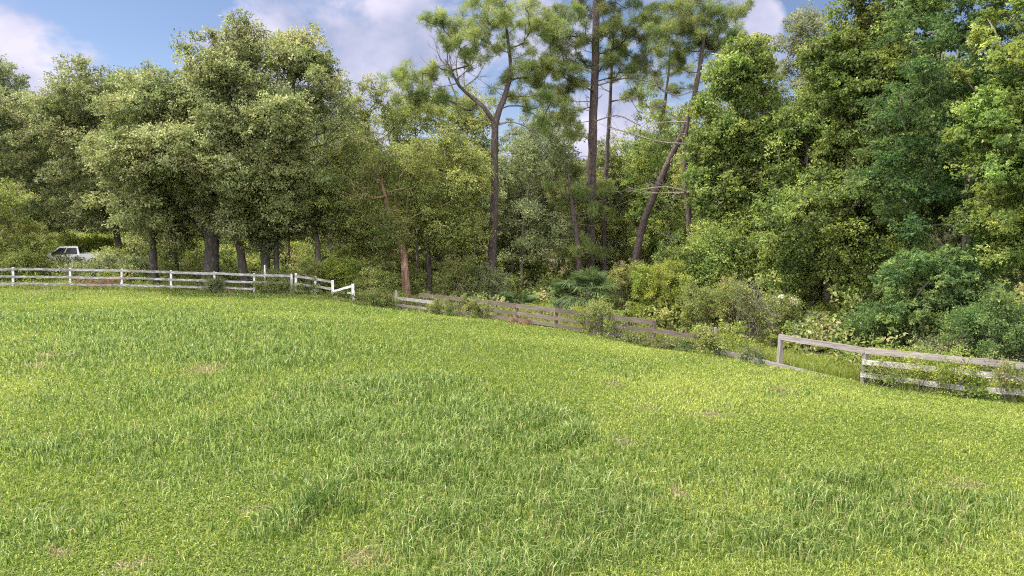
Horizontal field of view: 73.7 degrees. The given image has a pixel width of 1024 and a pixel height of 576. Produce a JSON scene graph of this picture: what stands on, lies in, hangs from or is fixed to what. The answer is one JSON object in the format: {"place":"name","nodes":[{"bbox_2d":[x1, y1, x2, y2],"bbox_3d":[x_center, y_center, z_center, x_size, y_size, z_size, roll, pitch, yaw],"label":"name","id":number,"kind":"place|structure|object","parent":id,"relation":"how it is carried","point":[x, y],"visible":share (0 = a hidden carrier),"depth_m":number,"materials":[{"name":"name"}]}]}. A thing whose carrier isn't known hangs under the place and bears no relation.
{"place":"outdoors","nodes":[
{"label":"outdoors","id":0,"kind":"place"},
{"bbox_2d":[0,229,1023,575],"bbox_3d":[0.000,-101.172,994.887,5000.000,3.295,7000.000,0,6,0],"label":"ground","id":1,"kind":"structure","parent":0,"point":[510,457],"depth_m":13.98,"materials":[{"name":"green plant"}]},
{"bbox_2d":[0,247,44,281],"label":"shrub","id":2,"kind":"object","parent":1,"relation":"on","point":[17,260],"visible":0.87,"depth_m":48.58,"materials":[{"name":"green plant"}]},
{"bbox_2d":[0,53,58,208],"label":"live oak","id":3,"kind":"object","parent":1,"relation":"on","point":[19,81],"visible":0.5,"depth_m":59.26,"materials":[{"name":"green plant"}]},
{"bbox_2d":[0,176,60,263],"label":"tree","id":4,"kind":"object","parent":1,"relation":"on","point":[32,227],"visible":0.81,"depth_m":51.06,"materials":[{"name":"green plant"}]},
{"bbox_2d":[31,257,64,279],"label":"shrub","id":5,"kind":"object","parent":1,"relation":"on","point":[47,263],"visible":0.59,"depth_m":50.12,"materials":[{"name":"green plant"}]},
{"bbox_2d":[8,103,89,234],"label":"woodland tree","id":6,"kind":"object","parent":1,"relation":"on","point":[58,229],"visible":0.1,"depth_m":80.07,"materials":[{"name":"green plant"}]},
{"bbox_2d":[0,52,140,249],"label":"live oak","id":7,"kind":"object","parent":1,"relation":"on","point":[60,117],"visible":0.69,"depth_m":55.03,"materials":[{"name":"green plant"}]},
{"bbox_2d":[44,246,101,262],"bbox_3d":[-36.416,-2.461,56.067,6.180,1.960,2.440,-3,7,-24],"label":"pickup truck","id":8,"kind":"object","parent":1,"relation":"on","point":[74,251],"visible":0.14,"depth_m":55.40,"materials":[{"name":"white paint"}]},
{"bbox_2d":[56,259,106,281],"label":"shrub","id":9,"kind":"object","parent":1,"relation":"on","point":[88,265],"visible":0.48,"depth_m":49.06,"materials":[{"name":"green plant"}]},
{"bbox_2d":[54,231,114,258],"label":"shrub","id":10,"kind":"object","parent":1,"relation":"on","point":[65,240],"visible":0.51,"depth_m":59.40,"materials":[{"name":"green plant"}]},
{"bbox_2d":[62,272,125,287],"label":"shrub","id":11,"kind":"object","parent":1,"relation":"on","point":[102,281],"visible":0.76,"depth_m":46.39,"materials":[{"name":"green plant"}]},
{"bbox_2d":[94,249,158,281],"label":"shrub","id":12,"kind":"object","parent":1,"relation":"on","point":[127,260],"visible":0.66,"depth_m":49.64,"materials":[{"name":"green plant"}]},
{"bbox_2d":[71,58,216,283],"bbox_3d":[-24.944,-7.845,47.334,10.482,15.564,10.666,0,6,0],"label":"live oak","id":13,"kind":"object","parent":1,"relation":"on","point":[124,157],"visible":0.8,"depth_m":45.41,"materials":[{"name":"green plant"}]},
{"bbox_2d":[0,265,292,293],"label":"board fence","id":14,"kind":"object","parent":1,"relation":"on","point":[70,276],"visible":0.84,"depth_m":45.60,"materials":[{"name":"white wood"}]},
{"bbox_2d":[198,274,230,293],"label":"shrub","id":15,"kind":"object","parent":1,"relation":"on","point":[212,284],"visible":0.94,"depth_m":45.18,"materials":[{"name":"green plant"}]},
{"bbox_2d":[144,7,296,285],"bbox_3d":[-19.798,-9.583,47.004,10.156,19.475,11.539,0,6,0],"label":"live oak","id":16,"kind":"object","parent":1,"relation":"on","point":[218,67],"visible":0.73,"depth_m":44.96,"materials":[{"name":"green plant"}]},
{"bbox_2d":[196,140,303,287],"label":"leaning oak","id":17,"kind":"object","parent":1,"relation":"on","point":[241,249],"visible":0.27,"depth_m":47.97,"materials":[{"name":"green plant"}]},
{"bbox_2d":[249,267,301,290],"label":"shrub","id":18,"kind":"object","parent":1,"relation":"on","point":[277,279],"visible":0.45,"depth_m":46.63,"materials":[{"name":"green plant"}]},
{"bbox_2d":[250,277,323,294],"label":"shrub","id":19,"kind":"object","parent":1,"relation":"on","point":[274,289],"visible":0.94,"depth_m":44.99,"materials":[{"name":"green plant"}]},
{"bbox_2d":[220,20,365,273],"bbox_3d":[-16.112,-9.115,47.431,10.782,18.658,11.169,0,6,0],"label":"live oak","id":20,"kind":"object","parent":1,"relation":"on","point":[293,110],"visible":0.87,"depth_m":45.48,"materials":[{"name":"green plant"}]},
{"bbox_2d":[293,257,328,293],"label":"shrub","id":21,"kind":"object","parent":1,"relation":"on","point":[304,266],"visible":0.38,"depth_m":46.49,"materials":[{"name":"green plant"}]},
{"bbox_2d":[304,261,326,293],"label":"shrub","id":22,"kind":"object","parent":1,"relation":"on","point":[313,273],"visible":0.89,"depth_m":45.04,"materials":[{"name":"green plant"}]},
{"bbox_2d":[295,273,354,300],"bbox_3d":[-12.150,0.098,44.231,5.368,1.905,0.389,4,7,30],"label":"fence section","id":23,"kind":"object","parent":1,"relation":"on","point":[351,286],"visible":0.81,"depth_m":43.88,"materials":[{"name":"white wood"}]},
{"bbox_2d":[307,91,347,246],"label":"slim tree","id":24,"kind":"object","parent":1,"relation":"on","point":[319,162],"visible":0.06,"depth_m":55.33,"materials":[{"name":"green plant"}]},
{"bbox_2d":[280,137,385,267],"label":"vine draped tree","id":25,"kind":"object","parent":1,"relation":"on","point":[337,241],"visible":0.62,"depth_m":48.65,"materials":[{"name":"green plant"}]},
{"bbox_2d":[315,252,364,294],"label":"shrub","id":26,"kind":"object","parent":1,"relation":"on","point":[336,271],"visible":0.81,"depth_m":46.17,"materials":[{"name":"green plant"}]},
{"bbox_2d":[307,122,391,267],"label":"woodland tree","id":27,"kind":"object","parent":1,"relation":"on","point":[350,191],"visible":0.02,"depth_m":63.78,"materials":[{"name":"green plant"}]},
{"bbox_2d":[332,72,401,270],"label":"loose tree","id":28,"kind":"object","parent":1,"relation":"on","point":[364,115],"visible":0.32,"depth_m":57.29,"materials":[{"name":"green plant"}]},
{"bbox_2d":[349,139,388,261],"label":"slim tree","id":29,"kind":"object","parent":1,"relation":"on","point":[368,144],"visible":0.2,"depth_m":55.22,"materials":[{"name":"green plant"}]},
{"bbox_2d":[345,263,401,294],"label":"shrub","id":30,"kind":"object","parent":1,"relation":"on","point":[370,278],"visible":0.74,"depth_m":45.48,"materials":[{"name":"green plant"}]},
{"bbox_2d":[355,285,391,305],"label":"shrub","id":31,"kind":"object","parent":1,"relation":"on","point":[374,298],"visible":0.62,"depth_m":43.69,"materials":[{"name":"green plant"}]},
{"bbox_2d":[356,253,400,286],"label":"shrub","id":32,"kind":"object","parent":1,"relation":"on","point":[378,262],"visible":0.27,"depth_m":48.63,"materials":[{"name":"green plant"}]},
{"bbox_2d":[356,291,401,308],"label":"vine","id":33,"kind":"object","parent":1,"relation":"on","point":[391,299],"visible":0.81,"depth_m":43.15,"materials":[{"name":"green plant"}]},
{"bbox_2d":[346,82,442,255],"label":"airy tree","id":34,"kind":"object","parent":1,"relation":"on","point":[395,92],"visible":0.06,"depth_m":64.37,"materials":[{"name":"green plant"}]},
{"bbox_2d":[334,134,469,297],"bbox_3d":[-7.655,-4.819,48.490,9.266,11.726,7.952,0,6,0],"label":"red barked tree","id":35,"kind":"object","parent":1,"relation":"on","point":[390,218],"visible":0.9,"depth_m":47.22,"materials":[{"name":"green plant"}]},
{"bbox_2d":[372,87,449,276],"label":"slender tree","id":36,"kind":"object","parent":1,"relation":"on","point":[413,113],"visible":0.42,"depth_m":58.58,"materials":[{"name":"green plant"}]},
{"bbox_2d":[384,122,496,300],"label":"forked tree","id":37,"kind":"object","parent":1,"relation":"on","point":[461,178],"visible":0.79,"depth_m":48.34,"materials":[{"name":"green plant"}]},
{"bbox_2d":[425,296,461,315],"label":"vine","id":38,"kind":"object","parent":1,"relation":"on","point":[446,309],"visible":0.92,"depth_m":40.77,"materials":[{"name":"green plant"}]},
{"bbox_2d":[413,145,487,262],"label":"woodland tree","id":39,"kind":"object","parent":1,"relation":"on","point":[435,255],"visible":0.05,"depth_m":69.10,"materials":[{"name":"green plant"}]},
{"bbox_2d":[433,124,472,269],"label":"slim tree","id":40,"kind":"object","parent":1,"relation":"on","point":[457,132],"visible":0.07,"depth_m":52.16,"materials":[{"name":"green plant"}]},
{"bbox_2d":[431,250,480,305],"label":"shrub","id":41,"kind":"object","parent":1,"relation":"on","point":[467,266],"visible":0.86,"depth_m":47.32,"materials":[{"name":"green plant"}]},
{"bbox_2d":[410,79,509,258],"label":"airy tree","id":42,"kind":"object","parent":1,"relation":"on","point":[495,99],"visible":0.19,"depth_m":64.14,"materials":[{"name":"green plant"}]},
{"bbox_2d":[427,93,514,280],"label":"bushy tree","id":43,"kind":"object","parent":1,"relation":"on","point":[457,120],"visible":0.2,"depth_m":61.75,"materials":[{"name":"green plant"}]},
{"bbox_2d":[458,293,492,317],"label":"vine","id":44,"kind":"object","parent":1,"relation":"on","point":[474,305],"visible":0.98,"depth_m":39.18,"materials":[{"name":"green plant"}]},
{"bbox_2d":[373,0,586,294],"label":"pine tree","id":45,"kind":"object","parent":1,"relation":"on","point":[540,67],"visible":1,"depth_m":50.20,"materials":[{"name":"green plant"}]},
{"bbox_2d":[462,144,506,292],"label":"slim tree","id":46,"kind":"object","parent":1,"relation":"on","point":[478,202],"visible":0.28,"depth_m":57.72,"materials":[{"name":"green plant"}]},
{"bbox_2d":[0,284,979,398],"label":"edge grass","id":47,"kind":"structure","parent":1,"relation":"on","point":[109,288],"depth_m":45.14,"materials":[{"name":"green plant"}]},
{"bbox_2d":[472,258,514,308],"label":"shrub","id":48,"kind":"object","parent":1,"relation":"on","point":[490,283],"visible":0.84,"depth_m":47.63,"materials":[{"name":"green plant"}]},
{"bbox_2d":[0,225,1023,386],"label":"undergrowth","id":49,"kind":"object","parent":1,"relation":"on","point":[417,283],"visible":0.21,"depth_m":51.20,"materials":[{"name":"green plant"}]},
{"bbox_2d":[0,274,1023,401],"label":"tall grass","id":50,"kind":"structure","parent":1,"relation":"on","point":[804,361],"depth_m":27.39,"materials":[{"name":"green plant"}]},
{"bbox_2d":[499,114,537,276],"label":"slim tree","id":51,"kind":"object","parent":1,"relation":"on","point":[515,134],"visible":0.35,"depth_m":60.39,"materials":[{"name":"green plant"}]},
{"bbox_2d":[482,164,561,289],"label":"woodland tree","id":52,"kind":"object","parent":1,"relation":"on","point":[502,245],"visible":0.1,"depth_m":63.25,"materials":[{"name":"green plant"}]},
{"bbox_2d":[21,264,1023,388],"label":"leafy weeds","id":53,"kind":"object","parent":1,"relation":"on","point":[741,343],"visible":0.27,"depth_m":31.39,"materials":[{"name":"green plant"}]},
{"bbox_2d":[370,293,699,343],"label":"seed stalks","id":54,"kind":"object","parent":1,"relation":"on","point":[550,313],"visible":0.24,"depth_m":37.00,"materials":[{"name":"brown plant"}]},
{"bbox_2d":[480,118,592,301],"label":"bushy tree","id":55,"kind":"object","parent":1,"relation":"on","point":[532,158],"visible":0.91,"depth_m":54.95,"materials":[{"name":"green plant"}]},
{"bbox_2d":[498,102,597,285],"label":"airy tree","id":56,"kind":"object","parent":1,"relation":"on","point":[505,141],"visible":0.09,"depth_m":67.59,"materials":[{"name":"green plant"}]},
{"bbox_2d":[394,290,716,349],"bbox_3d":[0.948,1.631,36.498,21.804,1.612,1.333,6,8,42],"label":"board fence","id":57,"kind":"object","parent":1,"relation":"on","point":[653,330],"visible":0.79,"depth_m":35.97,"materials":[{"name":"grey wood"}]},
{"bbox_2d":[574,293,636,342],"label":"vine","id":58,"kind":"object","parent":57,"relation":"attached to","point":[594,305],"visible":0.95,"depth_m":33.54,"materials":[{"name":"plant"}]},
{"bbox_2d":[692,321,731,357],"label":"vine","id":59,"kind":"object","parent":57,"relation":"attached to","point":[716,344],"visible":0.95,"depth_m":28.60,"materials":[{"name":"green plant"}]},
{"bbox_2d":[542,278,584,314],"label":"cabbage palm","id":60,"kind":"object","parent":1,"relation":"on","point":[559,289],"visible":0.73,"depth_m":42.38,"materials":[{"name":"plant"}]},
{"bbox_2d":[540,162,617,293],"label":"young pine","id":61,"kind":"object","parent":1,"relation":"on","point":[571,192],"visible":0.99,"depth_m":52.90,"materials":[{"name":"green plant"}]},
{"bbox_2d":[564,159,600,272],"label":"slim tree","id":62,"kind":"object","parent":1,"relation":"on","point":[581,207],"visible":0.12,"depth_m":60.09,"materials":[{"name":"green plant"}]},
{"bbox_2d":[555,263,623,319],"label":"cabbage palm","id":63,"kind":"object","parent":1,"relation":"on","point":[584,281],"visible":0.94,"depth_m":41.12,"materials":[{"name":"plant"}]},
{"bbox_2d":[525,0,670,296],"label":"pine tree","id":64,"kind":"object","parent":1,"relation":"on","point":[602,30],"visible":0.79,"depth_m":53.83,"materials":[{"name":"green plant"}]},
{"bbox_2d":[563,152,641,289],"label":"woodland tree","id":65,"kind":"object","parent":1,"relation":"on","point":[624,207],"visible":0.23,"depth_m":62.33,"materials":[{"name":"green plant"}]},
{"bbox_2d":[555,136,654,277],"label":"bushy tree","id":66,"kind":"object","parent":1,"relation":"on","point":[614,227],"visible":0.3,"depth_m":61.68,"materials":[{"name":"green plant"}]},
{"bbox_2d":[596,132,632,273],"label":"slim tree","id":67,"kind":"object","parent":1,"relation":"on","point":[602,150],"visible":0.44,"depth_m":61.68,"materials":[{"name":"green plant"}]},
{"bbox_2d":[585,8,647,296],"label":"slender pine","id":68,"kind":"object","parent":1,"relation":"on","point":[639,97],"visible":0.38,"depth_m":58.63,"materials":[{"name":"brown plant"}]},
{"bbox_2d":[605,257,645,322],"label":"shrub","id":69,"kind":"object","parent":1,"relation":"on","point":[626,283],"visible":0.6,"depth_m":42.91,"materials":[{"name":"green plant"}]},
{"bbox_2d":[583,80,691,257],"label":"airy tree","id":70,"kind":"object","parent":1,"relation":"on","point":[644,106],"visible":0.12,"depth_m":68.57,"materials":[{"name":"green plant"}]},
{"bbox_2d":[622,255,691,332],"bbox_3d":[8.336,0.358,38.325,4.377,4.454,3.401,0,6,0],"label":"shrub","id":71,"kind":"object","parent":1,"relation":"on","point":[652,291],"visible":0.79,"depth_m":37.91,"materials":[{"name":"green plant"}]},
{"bbox_2d":[628,164,685,271],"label":"woodland tree","id":72,"kind":"object","parent":1,"relation":"on","point":[655,248],"visible":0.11,"depth_m":64.19,"materials":[{"name":"green plant"}]},
{"bbox_2d":[620,325,695,352],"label":"vine","id":73,"kind":"object","parent":1,"relation":"on","point":[656,343],"visible":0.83,"depth_m":30.59,"materials":[{"name":"green plant"}]},
{"bbox_2d":[615,102,703,259],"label":"bushy tree","id":74,"kind":"object","parent":1,"relation":"on","point":[642,153],"visible":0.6,"depth_m":57.58,"materials":[{"name":"green plant"}]},
{"bbox_2d":[595,102,728,259],"bbox_3d":[9.868,-5.367,45.846,8.700,15.324,3.541,2,6,14],"label":"dead snag","id":75,"kind":"object","parent":1,"relation":"on","point":[688,212],"visible":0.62,"depth_m":45.51,"materials":[{"name":"grey wood"}]},
{"bbox_2d":[632,35,696,250],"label":"slender pine","id":76,"kind":"object","parent":1,"relation":"on","point":[674,89],"visible":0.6,"depth_m":64.14,"materials":[{"name":"green plant"}]},
{"bbox_2d":[650,227,703,326],"bbox_3d":[10.031,-0.535,41.704,3.385,6.352,3.496,0,6,0],"label":"shrub","id":77,"kind":"object","parent":1,"relation":"on","point":[680,253],"visible":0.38,"depth_m":41.05,"materials":[{"name":"green plant"}]},
{"bbox_2d":[668,143,714,231],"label":"slim tree","id":78,"kind":"object","parent":1,"relation":"on","point":[678,173],"visible":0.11,"depth_m":48.16,"materials":[{"name":"green plant"}]},
{"bbox_2d":[627,0,756,296],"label":"leaning pine","id":79,"kind":"object","parent":1,"relation":"on","point":[687,20],"visible":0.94,"depth_m":48.37,"materials":[{"name":"green plant"}]},
{"bbox_2d":[666,57,743,244],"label":"airy tree","id":80,"kind":"object","parent":1,"relation":"on","point":[719,104],"visible":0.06,"depth_m":60.97,"materials":[{"name":"green plant"}]},
{"bbox_2d":[674,272,745,333],"bbox_3d":[10.527,1.170,35.861,4.026,3.983,3.357,0,6,0],"label":"shrub","id":81,"kind":"object","parent":1,"relation":"on","point":[698,308],"visible":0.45,"depth_m":35.58,"materials":[{"name":"green plant"}]},
{"bbox_2d":[666,192,783,302],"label":"understorey tree","id":82,"kind":"object","parent":1,"relation":"on","point":[721,246],"visible":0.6,"depth_m":39.91,"materials":[{"name":"green plant"}]},
{"bbox_2d":[706,272,754,340],"bbox_3d":[10.989,1.207,34.331,2.514,4.012,2.374,0,6,0],"label":"shrub","id":83,"kind":"object","parent":1,"relation":"on","point":[723,308],"visible":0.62,"depth_m":33.98,"materials":[{"name":"green plant"}]},
{"bbox_2d":[674,30,800,268],"bbox_3d":[13.792,-6.639,42.515,7.053,18.362,6.671,0,6,0],"label":"sweetgum tree","id":84,"kind":"object","parent":1,"relation":"on","point":[718,159],"visible":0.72,"depth_m":40.63,"materials":[{"name":"green plant"}]},
{"bbox_2d":[734,335,771,365],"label":"vine","id":85,"kind":"object","parent":1,"relation":"on","point":[752,352],"visible":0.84,"depth_m":27.16,"materials":[{"name":"green plant"}]},
{"bbox_2d":[730,272,784,337],"bbox_3d":[11.388,0.829,31.527,2.938,3.138,2.001,0,6,0],"label":"brush heap","id":86,"kind":"object","parent":1,"relation":"on","point":[759,306],"visible":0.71,"depth_m":31.41,"materials":[{"name":"brown wood"}]},
{"bbox_2d":[724,279,777,346],"bbox_3d":[11.046,1.279,31.541,2.505,3.422,1.623,3,7,29],"label":"vine","id":87,"kind":"object","parent":86,"relation":"on","point":[742,290],"visible":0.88,"depth_m":31.35,"materials":[{"name":"plant"}]},
{"bbox_2d":[759,290,807,347],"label":"shrub","id":88,"kind":"object","parent":1,"relation":"on","point":[788,304],"visible":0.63,"depth_m":32.38,"materials":[{"name":"green plant"}]},
{"bbox_2d":[739,0,859,200],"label":"grey leaved tree","id":89,"kind":"object","parent":1,"relation":"on","point":[800,26],"visible":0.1,"depth_m":44.11,"materials":[{"name":"green plant"}]},
{"bbox_2d":[741,81,883,298],"bbox_3d":[17.186,-4.671,39.897,7.684,14.717,6.978,0,6,0],"label":"sweetgum tree","id":90,"kind":"object","parent":1,"relation":"on","point":[799,133],"visible":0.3,"depth_m":38.69,"materials":[{"name":"green plant"}]},
{"bbox_2d":[784,310,849,351],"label":"shrub","id":91,"kind":"object","parent":1,"relation":"on","point":[818,317],"visible":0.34,"depth_m":31.66,"materials":[{"name":"green plant"}]},
{"bbox_2d":[805,299,841,322],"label":"shrub","id":92,"kind":"object","parent":1,"relation":"on","point":[825,306],"visible":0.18,"depth_m":35.24,"materials":[{"name":"green plant"}]},
{"bbox_2d":[728,157,936,318],"bbox_3d":[17.330,-2.206,37.293,10.393,10.499,8.743,0,6,0],"label":"understorey tree","id":93,"kind":"object","parent":1,"relation":"on","point":[790,272],"visible":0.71,"depth_m":35.64,"materials":[{"name":"green plant"}]},
{"bbox_2d":[827,299,913,360],"bbox_3d":[16.038,1.971,30.026,3.883,3.037,3.555,5,8,40],"label":"shrub","id":94,"kind":"object","parent":1,"relation":"on","point":[869,316],"visible":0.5,"depth_m":29.43,"materials":[{"name":"green plant"}]},
{"bbox_2d":[790,0,955,304],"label":"sweetgum tree","id":95,"kind":"object","parent":1,"relation":"on","point":[852,65],"visible":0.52,"depth_m":35.41,"materials":[{"name":"green plant"}]},
{"bbox_2d":[776,334,1023,395],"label":"board fence","id":96,"kind":"object","parent":1,"relation":"on","point":[865,352],"visible":0.84,"depth_m":22.62,"materials":[{"name":"white wood"}]},
{"bbox_2d":[850,353,913,390],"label":"vine","id":97,"kind":"object","parent":96,"relation":"attached to","point":[883,371],"visible":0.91,"depth_m":23.21,"materials":[{"name":"green plant"}]},
{"bbox_2d":[885,345,1006,402],"bbox_3d":[13.887,2.724,22.030,1.539,1.933,3.731,-5,8,-37],"label":"vine","id":98,"kind":"object","parent":96,"relation":"attached to","point":[973,380],"visible":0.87,"depth_m":21.63,"materials":[{"name":"green plant"}]},
{"bbox_2d":[980,348,1023,403],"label":"vine","id":99,"kind":"object","parent":96,"relation":"attached to","point":[1003,385],"visible":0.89,"depth_m":20.40,"materials":[{"name":"green plant"}]},
{"bbox_2d":[867,244,982,362],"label":"tree","id":100,"kind":"object","parent":1,"relation":"on","point":[901,299],"visible":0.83,"depth_m":27.38,"materials":[{"name":"green plant"}]},
{"bbox_2d":[838,0,1023,332],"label":"maple tree","id":101,"kind":"object","parent":1,"relation":"on","point":[944,196],"visible":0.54,"depth_m":29.25,"materials":[{"name":"green plant"}]},
{"bbox_2d":[902,328,985,366],"bbox_3d":[16.534,2.484,26.459,3.226,2.274,3.303,0,6,0],"label":"shrub","id":102,"kind":"object","parent":1,"relation":"on","point":[931,342],"visible":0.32,"depth_m":25.88,"materials":[{"name":"green plant"}]},
{"bbox_2d":[903,51,1001,276],"bbox_3d":[41.891,-11.449,65.744,10.463,23.517,9.847,5,8,40],"label":"woodland tree","id":103,"kind":"object","parent":1,"relation":"on","point":[945,235],"visible":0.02,"depth_m":64.48,"materials":[{"name":"green plant"}]},
{"bbox_2d":[935,281,1023,371],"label":"shrub","id":104,"kind":"object","parent":1,"relation":"on","point":[996,318],"visible":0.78,"depth_m":24.90,"materials":[{"name":"green plant"}]},
{"bbox_2d":[938,0,1023,278],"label":"sweetgum tree","id":105,"kind":"object","parent":1,"relation":"on","point":[995,125],"visible":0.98,"depth_m":25.46,"materials":[{"name":"green plant"}]},
{"bbox_2d":[0,0,1023,211],"label":"sky","id":106,"kind":"structure","parent":0,"point":[371,36],"materials":[{"name":"blue"}]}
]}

